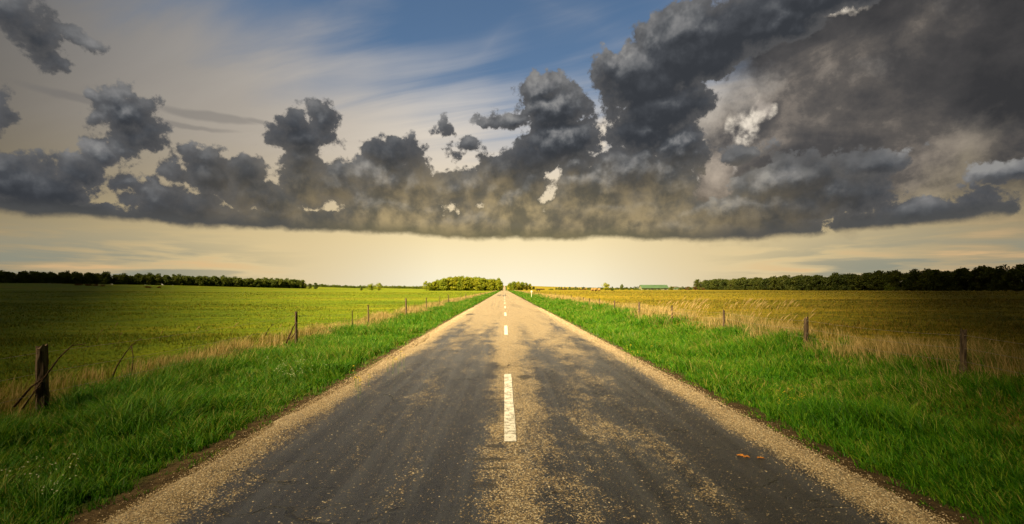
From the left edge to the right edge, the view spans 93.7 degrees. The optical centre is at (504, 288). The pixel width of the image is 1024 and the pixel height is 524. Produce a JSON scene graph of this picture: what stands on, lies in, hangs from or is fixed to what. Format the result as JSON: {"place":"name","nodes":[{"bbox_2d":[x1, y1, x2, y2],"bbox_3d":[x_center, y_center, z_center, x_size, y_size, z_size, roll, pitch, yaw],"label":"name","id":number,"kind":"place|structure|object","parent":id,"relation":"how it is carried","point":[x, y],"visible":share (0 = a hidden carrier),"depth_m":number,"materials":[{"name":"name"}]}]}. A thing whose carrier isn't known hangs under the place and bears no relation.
{"place":"outdoors","nodes":[
{"label":"outdoors","id":0,"kind":"place"},
{"bbox_2d":[97,296,815,343],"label":"reed grass","id":1,"kind":"structure","parent":0,"point":[701,303],"depth_m":20.44,"materials":[{"name":"plant"}]},
{"bbox_2d":[0,283,1023,523],"bbox_3d":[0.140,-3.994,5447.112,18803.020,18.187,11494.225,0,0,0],"label":"ground","id":2,"kind":"structure","parent":0,"point":[93,515],"depth_m":23.89,"materials":[{"name":"plant"}]},
{"bbox_2d":[0,271,11,282],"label":"tree","id":3,"kind":"object","parent":2,"relation":"on","point":[4,275],"visible":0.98,"depth_m":414.02,"materials":[{"name":"green plant"}]},
{"bbox_2d":[5,271,14,281],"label":"tree","id":4,"kind":"object","parent":2,"relation":"on","point":[11,275],"visible":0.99,"depth_m":416.80,"materials":[{"name":"green plant"}]},
{"bbox_2d":[14,271,27,282],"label":"tree","id":5,"kind":"object","parent":2,"relation":"on","point":[18,276],"visible":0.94,"depth_m":420.94,"materials":[{"name":"green plant"}]},
{"bbox_2d":[29,271,37,282],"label":"tree","id":6,"kind":"object","parent":2,"relation":"on","point":[33,275],"visible":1,"depth_m":427.77,"materials":[{"name":"green plant"}]},
{"bbox_2d":[34,272,45,282],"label":"tree","id":7,"kind":"object","parent":2,"relation":"on","point":[39,275],"visible":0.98,"depth_m":430.57,"materials":[{"name":"green plant"}]},
{"bbox_2d":[39,273,50,282],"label":"tree","id":8,"kind":"object","parent":2,"relation":"on","point":[45,276],"visible":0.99,"depth_m":431.83,"materials":[{"name":"green plant"}]},
{"bbox_2d":[47,273,59,283],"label":"tree","id":9,"kind":"object","parent":2,"relation":"on","point":[52,276],"visible":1,"depth_m":435.21,"materials":[{"name":"green plant"}]},
{"bbox_2d":[58,272,68,283],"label":"tree","id":10,"kind":"object","parent":2,"relation":"on","point":[61,275],"visible":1,"depth_m":440.25,"materials":[{"name":"green plant"}]},
{"bbox_2d":[68,271,80,283],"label":"tree","id":11,"kind":"object","parent":2,"relation":"on","point":[74,275],"visible":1,"depth_m":445.28,"materials":[{"name":"green plant"}]},
{"bbox_2d":[76,273,86,283],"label":"tree","id":12,"kind":"object","parent":2,"relation":"on","point":[80,276],"visible":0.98,"depth_m":450.11,"materials":[{"name":"green plant"}]},
{"bbox_2d":[82,272,94,283],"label":"tree","id":13,"kind":"object","parent":2,"relation":"on","point":[87,274],"visible":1,"depth_m":452.35,"materials":[{"name":"green plant"}]},
{"bbox_2d":[93,273,101,281],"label":"tree","id":14,"kind":"object","parent":2,"relation":"on","point":[98,275],"visible":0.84,"depth_m":458.69,"materials":[{"name":"green plant"}]},
{"bbox_2d":[98,273,110,283],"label":"tree","id":15,"kind":"object","parent":2,"relation":"on","point":[102,281],"visible":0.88,"depth_m":458.36,"materials":[{"name":"green plant"}]},
{"bbox_2d":[101,271,112,283],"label":"tree","id":16,"kind":"object","parent":2,"relation":"on","point":[107,273],"visible":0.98,"depth_m":460.65,"materials":[{"name":"green plant"}]},
{"bbox_2d":[113,275,121,284],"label":"tree","id":17,"kind":"object","parent":2,"relation":"on","point":[116,277],"visible":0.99,"depth_m":466.97,"materials":[{"name":"green plant"}]},
{"bbox_2d":[117,274,127,284],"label":"tree","id":18,"kind":"object","parent":2,"relation":"on","point":[122,279],"visible":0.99,"depth_m":468.55,"materials":[{"name":"green plant"}]},
{"bbox_2d":[121,274,129,284],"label":"tree","id":19,"kind":"object","parent":2,"relation":"on","point":[126,278],"visible":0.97,"depth_m":472.14,"materials":[{"name":"green plant"}]},
{"bbox_2d":[112,338,140,379],"bbox_3d":[-6.939,1.315,8.754,0.600,0.852,0.117,0,0,0],"label":"dead branch","id":20,"kind":"object","parent":2,"relation":"on","point":[122,358],"visible":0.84,"depth_m":8.79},
{"bbox_2d":[126,275,135,283],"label":"tree","id":21,"kind":"object","parent":2,"relation":"on","point":[132,279],"visible":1,"depth_m":475.23,"materials":[{"name":"green plant"}]},
{"bbox_2d":[134,274,144,284],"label":"tree","id":22,"kind":"object","parent":2,"relation":"on","point":[137,276],"visible":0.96,"depth_m":479.35,"materials":[{"name":"green plant"}]},
{"bbox_2d":[136,275,145,284],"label":"tree","id":23,"kind":"object","parent":2,"relation":"on","point":[140,279],"visible":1,"depth_m":479.79,"materials":[{"name":"green plant"}]},
{"bbox_2d":[144,276,152,284],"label":"tree","id":24,"kind":"object","parent":2,"relation":"on","point":[149,281],"visible":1,"depth_m":483.99,"materials":[{"name":"green plant"}]},
{"bbox_2d":[0,277,297,287],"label":"undergrowth","id":25,"kind":"object","parent":2,"relation":"on","point":[95,282],"visible":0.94,"depth_m":472.29,"materials":[{"name":"green plant"}]},
{"bbox_2d":[0,270,304,287],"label":"woodland","id":26,"kind":"object","parent":2,"relation":"on","point":[173,275],"visible":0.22,"depth_m":493.94,"materials":[{"name":"green plant"}]},
{"bbox_2d":[152,275,161,284],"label":"tree","id":27,"kind":"object","parent":2,"relation":"on","point":[158,278],"visible":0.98,"depth_m":489.37,"materials":[{"name":"green plant"}]},
{"bbox_2d":[162,275,170,284],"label":"tree","id":28,"kind":"object","parent":2,"relation":"on","point":[165,279],"visible":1,"depth_m":492.23,"materials":[{"name":"green plant"}]},
{"bbox_2d":[165,277,173,284],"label":"tree","id":29,"kind":"object","parent":2,"relation":"on","point":[171,281],"visible":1,"depth_m":494.63,"materials":[{"name":"green plant"}]},
{"bbox_2d":[175,277,182,284],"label":"tree","id":30,"kind":"object","parent":2,"relation":"on","point":[179,280],"visible":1,"depth_m":499.67,"materials":[{"name":"green plant"}]},
{"bbox_2d":[182,276,190,285],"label":"tree","id":31,"kind":"object","parent":2,"relation":"on","point":[186,278],"visible":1,"depth_m":505.17,"materials":[{"name":"green plant"}]},
{"bbox_2d":[183,276,193,285],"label":"tree","id":32,"kind":"object","parent":2,"relation":"on","point":[191,280],"visible":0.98,"depth_m":508.57,"materials":[{"name":"green plant"}]},
{"bbox_2d":[195,277,204,285],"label":"tree","id":33,"kind":"object","parent":2,"relation":"on","point":[201,283],"visible":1,"depth_m":512.49,"materials":[{"name":"green plant"}]},
{"bbox_2d":[210,276,218,285],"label":"tree","id":34,"kind":"object","parent":2,"relation":"on","point":[213,277],"visible":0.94,"depth_m":524.71,"materials":[{"name":"green plant"}]},
{"bbox_2d":[219,277,227,285],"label":"tree","id":35,"kind":"object","parent":2,"relation":"on","point":[224,280],"visible":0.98,"depth_m":528.87,"materials":[{"name":"green plant"}]},
{"bbox_2d":[227,277,233,286],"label":"tree","id":36,"kind":"object","parent":2,"relation":"on","point":[230,280],"visible":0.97,"depth_m":533.83,"materials":[{"name":"green plant"}]},
{"bbox_2d":[0,290,482,436],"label":"pasture grass","id":37,"kind":"structure","parent":2,"relation":"on","point":[118,347],"depth_m":21.71,"materials":[{"name":"plant"}]},
{"bbox_2d":[2,292,480,411],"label":"wire fence","id":38,"kind":"object","parent":2,"relation":"on","point":[41,368],"visible":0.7,"depth_m":6.88,"materials":[{"name":"brown wood"}]},
{"bbox_2d":[254,279,260,286],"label":"tree","id":39,"kind":"object","parent":2,"relation":"on","point":[257,283],"visible":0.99,"depth_m":551.37,"materials":[{"name":"green plant"}]},
{"bbox_2d":[270,279,276,286],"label":"tree","id":40,"kind":"object","parent":2,"relation":"on","point":[273,282],"visible":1,"depth_m":563.78,"materials":[{"name":"green plant"}]},
{"bbox_2d":[276,278,284,287],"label":"tree","id":41,"kind":"object","parent":2,"relation":"on","point":[280,281],"visible":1,"depth_m":569.40,"materials":[{"name":"green plant"}]},
{"bbox_2d":[285,323,299,343],"bbox_3d":[-6.593,1.382,15.040,0.213,0.638,0.480,0,0,32],"label":"dead branch","id":42,"kind":"object","parent":2,"relation":"on","point":[288,338],"visible":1,"depth_m":14.99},
{"bbox_2d":[307,284,368,287],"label":"hedgerow","id":43,"kind":"object","parent":2,"relation":"on","point":[342,286],"visible":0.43,"depth_m":877.63,"materials":[{"name":"green plant"}]},
{"bbox_2d":[367,284,375,289],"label":"tree","id":44,"kind":"object","parent":2,"relation":"on","point":[371,286],"visible":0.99,"depth_m":429.11,"materials":[{"name":"green plant"}]},
{"bbox_2d":[382,285,426,288],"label":"hedgerow","id":45,"kind":"object","parent":2,"relation":"on","point":[402,286],"visible":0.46,"depth_m":1047.38,"materials":[{"name":"green plant"}]},
{"bbox_2d":[421,281,430,289],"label":"tree","id":46,"kind":"object","parent":2,"relation":"on","point":[425,285],"visible":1,"depth_m":439.70,"materials":[{"name":"green plant"}]},
{"bbox_2d":[431,281,438,290],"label":"tree","id":47,"kind":"object","parent":2,"relation":"on","point":[433,285],"visible":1,"depth_m":454.58,"materials":[{"name":"green plant"}]},
{"bbox_2d":[439,278,448,289],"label":"tree","id":48,"kind":"object","parent":2,"relation":"on","point":[443,281],"visible":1,"depth_m":452.16,"materials":[{"name":"green plant"}]},
{"bbox_2d":[445,277,451,289],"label":"tree","id":49,"kind":"object","parent":2,"relation":"on","point":[448,280],"visible":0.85,"depth_m":455.15,"materials":[{"name":"green plant"}]},
{"bbox_2d":[448,278,454,290],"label":"tree","id":50,"kind":"object","parent":2,"relation":"on","point":[452,282],"visible":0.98,"depth_m":452.72,"materials":[{"name":"green plant"}]},
{"bbox_2d":[452,276,459,290],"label":"tree","id":51,"kind":"object","parent":2,"relation":"on","point":[455,279],"visible":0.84,"depth_m":453.16,"materials":[{"name":"green plant"}]},
{"bbox_2d":[456,277,463,290],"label":"tree","id":52,"kind":"object","parent":2,"relation":"on","point":[459,280],"visible":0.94,"depth_m":452.29,"materials":[{"name":"green plant"}]},
{"bbox_2d":[428,275,495,290],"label":"woodland","id":53,"kind":"object","parent":2,"relation":"on","point":[474,278],"visible":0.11,"depth_m":461.65,"materials":[{"name":"green plant"}]},
{"bbox_2d":[460,278,466,290],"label":"tree","id":54,"kind":"object","parent":2,"relation":"on","point":[463,284],"visible":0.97,"depth_m":451.83,"materials":[{"name":"green plant"}]},
{"bbox_2d":[462,277,472,289],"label":"tree","id":55,"kind":"object","parent":2,"relation":"on","point":[467,282],"visible":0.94,"depth_m":453.16,"materials":[{"name":"green plant"}]},
{"bbox_2d":[467,277,473,290],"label":"tree","id":56,"kind":"object","parent":2,"relation":"on","point":[471,282],"visible":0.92,"depth_m":454.12,"materials":[{"name":"green plant"}]},
{"bbox_2d":[474,280,481,289],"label":"tree","id":57,"kind":"object","parent":2,"relation":"on","point":[478,284],"visible":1,"depth_m":452.29,"materials":[{"name":"green plant"}]},
{"bbox_2d":[477,278,485,290],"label":"tree","id":58,"kind":"object","parent":2,"relation":"on","point":[480,280],"visible":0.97,"depth_m":453.07,"materials":[{"name":"green plant"}]},
{"bbox_2d":[479,279,487,289],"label":"tree","id":59,"kind":"object","parent":2,"relation":"on","point":[483,284],"visible":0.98,"depth_m":452.53,"materials":[{"name":"green plant"}]},
{"bbox_2d":[486,280,493,290],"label":"tree","id":60,"kind":"object","parent":2,"relation":"on","point":[491,287],"visible":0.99,"depth_m":451.80,"materials":[{"name":"green plant"}]},
{"bbox_2d":[496,280,502,289],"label":"tree","id":61,"kind":"object","parent":2,"relation":"on","point":[499,282],"visible":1,"depth_m":452.00,"materials":[{"name":"green plant"}]},
{"bbox_2d":[0,290,1023,523],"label":"verge grass","id":62,"kind":"structure","parent":2,"relation":"on","point":[157,407],"depth_m":6.61,"materials":[{"name":"plant"}]},
{"bbox_2d":[0,290,1023,425],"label":"dry grass","id":63,"kind":"structure","parent":2,"relation":"on","point":[909,348],"depth_m":10.36,"materials":[{"name":"plant"}]},
{"bbox_2d":[13,343,88,409],"bbox_3d":[-6.453,1.205,6.827,0.914,0.960,0.118,0,0,-15],"label":"dead branch","id":64,"kind":"object","parent":63,"relation":"on","point":[28,390],"visible":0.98,"depth_m":6.78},
{"bbox_2d":[353,345,804,416],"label":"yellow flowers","id":65,"kind":"object","parent":2,"relation":"on","point":[625,362],"visible":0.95,"depth_m":6.85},
{"bbox_2d":[555,286,687,289],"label":"hedgerow","id":66,"kind":"object","parent":2,"relation":"on","point":[627,288],"visible":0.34,"depth_m":757.03,"materials":[{"name":"green plant"}]},
{"bbox_2d":[639,285,668,289],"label":"barn","id":67,"kind":"structure","parent":2,"relation":"on","point":[652,287],"depth_m":514.69,"materials":[{"name":"green metal"}]},
{"bbox_2d":[711,280,718,289],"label":"tree","id":68,"kind":"object","parent":2,"relation":"on","point":[715,283],"visible":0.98,"depth_m":583.84,"materials":[{"name":"green plant"}]},
{"bbox_2d":[719,280,727,289],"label":"tree","id":69,"kind":"object","parent":2,"relation":"on","point":[724,282],"visible":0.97,"depth_m":570.67,"materials":[{"name":"green plant"}]},
{"bbox_2d":[734,279,741,289],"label":"tree","id":70,"kind":"object","parent":2,"relation":"on","point":[739,281],"visible":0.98,"depth_m":528.92,"materials":[{"name":"green plant"}]},
{"bbox_2d":[743,280,749,289],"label":"tree","id":71,"kind":"object","parent":2,"relation":"on","point":[746,282],"visible":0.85,"depth_m":515.22,"materials":[{"name":"green plant"}]},
{"bbox_2d":[760,278,767,289],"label":"tree","id":72,"kind":"object","parent":2,"relation":"on","point":[762,284],"visible":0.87,"depth_m":473.67,"materials":[{"name":"green plant"}]},
{"bbox_2d":[768,277,778,289],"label":"tree","id":73,"kind":"object","parent":2,"relation":"on","point":[773,280],"visible":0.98,"depth_m":459.23,"materials":[{"name":"green plant"}]},
{"bbox_2d":[529,291,1023,449],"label":"pasture grass","id":74,"kind":"structure","parent":2,"relation":"on","point":[941,303],"depth_m":25.81,"materials":[{"name":"plant"}]},
{"bbox_2d":[775,279,786,289],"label":"tree","id":75,"kind":"object","parent":2,"relation":"on","point":[780,282],"visible":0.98,"depth_m":452.35,"materials":[{"name":"green plant"}]},
{"bbox_2d":[783,278,792,289],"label":"tree","id":76,"kind":"object","parent":2,"relation":"on","point":[787,282],"visible":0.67,"depth_m":446.45,"materials":[{"name":"green plant"}]},
{"bbox_2d":[554,293,1022,374],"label":"wire fence","id":77,"kind":"object","parent":2,"relation":"on","point":[963,346],"visible":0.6,"depth_m":8.45,"materials":[{"name":"brown wood"}]},
{"bbox_2d":[791,275,803,288],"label":"tree","id":78,"kind":"object","parent":2,"relation":"on","point":[795,278],"visible":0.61,"depth_m":425.59,"materials":[{"name":"green plant"}]},
{"bbox_2d":[794,276,805,290],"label":"tree","id":79,"kind":"object","parent":2,"relation":"on","point":[801,286],"visible":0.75,"depth_m":418.74,"materials":[{"name":"green plant"}]},
{"bbox_2d":[802,276,815,290],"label":"tree","id":80,"kind":"object","parent":2,"relation":"on","point":[809,286],"visible":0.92,"depth_m":404.15,"materials":[{"name":"green plant"}]},
{"bbox_2d":[810,275,822,290],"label":"tree","id":81,"kind":"object","parent":2,"relation":"on","point":[816,278],"visible":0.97,"depth_m":397.39,"materials":[{"name":"green plant"}]},
{"bbox_2d":[819,277,830,289],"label":"tree","id":82,"kind":"object","parent":2,"relation":"on","point":[825,284],"visible":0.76,"depth_m":391.06,"materials":[{"name":"green plant"}]},
{"bbox_2d":[826,274,836,288],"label":"tree","id":83,"kind":"object","parent":2,"relation":"on","point":[831,277],"visible":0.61,"depth_m":384.25,"materials":[{"name":"green plant"}]},
{"bbox_2d":[831,275,845,290],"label":"tree","id":84,"kind":"object","parent":2,"relation":"on","point":[837,280],"visible":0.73,"depth_m":377.32,"materials":[{"name":"green plant"}]},
{"bbox_2d":[840,273,850,290],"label":"tree","id":85,"kind":"object","parent":2,"relation":"on","point":[847,274],"visible":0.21,"depth_m":370.76,"materials":[{"name":"green plant"}]},
{"bbox_2d":[842,276,849,290],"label":"tree","id":86,"kind":"object","parent":2,"relation":"on","point":[846,285],"visible":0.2,"depth_m":365.41,"materials":[{"name":"green plant"}]},
{"bbox_2d":[845,273,855,290],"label":"tree","id":87,"kind":"object","parent":2,"relation":"on","point":[851,275],"visible":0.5,"depth_m":356.73,"materials":[{"name":"green plant"}]},
{"bbox_2d":[849,274,864,290],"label":"tree","id":88,"kind":"object","parent":2,"relation":"on","point":[857,282],"visible":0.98,"depth_m":348.25,"materials":[{"name":"green plant"}]},
{"bbox_2d":[693,264,1023,290],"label":"woodland","id":89,"kind":"object","parent":2,"relation":"on","point":[901,274],"visible":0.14,"depth_m":335.61,"materials":[{"name":"green plant"}]},
{"bbox_2d":[702,282,1023,290],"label":"undergrowth","id":90,"kind":"object","parent":2,"relation":"on","point":[991,288],"visible":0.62,"depth_m":313.97,"materials":[{"name":"green plant"}]},
{"bbox_2d":[860,272,874,290],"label":"tree","id":91,"kind":"object","parent":2,"relation":"on","point":[866,278],"visible":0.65,"depth_m":342.54,"materials":[{"name":"green plant"}]},
{"bbox_2d":[867,273,883,290],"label":"tree","id":92,"kind":"object","parent":2,"relation":"on","point":[873,279],"visible":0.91,"depth_m":335.15,"materials":[{"name":"green plant"}]},
{"bbox_2d":[875,274,892,289],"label":"tree","id":93,"kind":"object","parent":2,"relation":"on","point":[884,277],"visible":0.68,"depth_m":329.03,"materials":[{"name":"green plant"}]},
{"bbox_2d":[884,284,895,290],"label":"bush","id":94,"kind":"object","parent":2,"relation":"on","point":[887,288],"visible":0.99,"depth_m":299.17,"materials":[{"name":"green plant"}]},
{"bbox_2d":[884,273,902,290],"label":"tree","id":95,"kind":"object","parent":2,"relation":"on","point":[893,278],"visible":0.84,"depth_m":321.61,"materials":[{"name":"green plant"}]},
{"bbox_2d":[902,269,923,290],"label":"tree","id":96,"kind":"object","parent":2,"relation":"on","point":[914,273],"visible":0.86,"depth_m":308.11,"materials":[{"name":"green plant"}]},
{"bbox_2d":[916,273,927,290],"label":"tree","id":97,"kind":"object","parent":2,"relation":"on","point":[920,278],"visible":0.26,"depth_m":300.82,"materials":[{"name":"green plant"}]},
{"bbox_2d":[915,269,937,290],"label":"tree","id":98,"kind":"object","parent":2,"relation":"on","point":[925,276],"visible":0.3,"depth_m":295.35,"materials":[{"name":"green plant"}]},
{"bbox_2d":[922,270,940,290],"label":"tree","id":99,"kind":"object","parent":2,"relation":"on","point":[932,276],"visible":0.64,"depth_m":287.77,"materials":[{"name":"green plant"}]},
{"bbox_2d":[935,272,952,290],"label":"tree","id":100,"kind":"object","parent":2,"relation":"on","point":[943,277],"visible":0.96,"depth_m":279.75,"materials":[{"name":"green plant"}]},
{"bbox_2d":[946,268,972,290],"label":"tree","id":101,"kind":"object","parent":2,"relation":"on","point":[958,273],"visible":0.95,"depth_m":273.44,"materials":[{"name":"green plant"}]},
{"bbox_2d":[962,267,987,290],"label":"tree","id":102,"kind":"object","parent":2,"relation":"on","point":[976,270],"visible":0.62,"depth_m":266.85,"materials":[{"name":"green plant"}]},
{"bbox_2d":[974,267,1000,290],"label":"tree","id":103,"kind":"object","parent":2,"relation":"on","point":[985,275],"visible":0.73,"depth_m":259.98,"materials":[{"name":"green plant"}]},
{"bbox_2d":[989,264,1014,290],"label":"tree","id":104,"kind":"object","parent":2,"relation":"on","point":[1000,271],"visible":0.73,"depth_m":252.87,"materials":[{"name":"green plant"}]},
{"bbox_2d":[1002,269,1023,290],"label":"tree","id":105,"kind":"object","parent":2,"relation":"on","point":[1012,275],"visible":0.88,"depth_m":246.28,"materials":[{"name":"green plant"}]},
{"bbox_2d":[0,0,1023,287],"label":"sky","id":106,"kind":"structure","parent":0,"point":[550,143],"materials":[{"name":"grey"}]},
{"bbox_2d":[106,286,938,523],"bbox_3d":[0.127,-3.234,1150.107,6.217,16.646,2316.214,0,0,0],"label":"road","id":107,"kind":"structure","parent":0,"point":[344,482],"depth_m":4.48,"materials":[{"name":"asphalt"}]},
{"bbox_2d":[504,374,515,440],"bbox_3d":[0.063,1.539,6.770,0.131,0.006,3.860,0,0,0],"label":"dash","id":108,"kind":"object","parent":107,"relation":"on","point":[507,405],"visible":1,"depth_m":5.98,"materials":[{"name":"white paint"}]},
{"bbox_2d":[131,342,925,523],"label":"loose chips","id":109,"kind":"object","parent":107,"relation":"on","point":[531,447],"visible":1,"depth_m":4.50,"materials":[{"name":"gravel"}]},
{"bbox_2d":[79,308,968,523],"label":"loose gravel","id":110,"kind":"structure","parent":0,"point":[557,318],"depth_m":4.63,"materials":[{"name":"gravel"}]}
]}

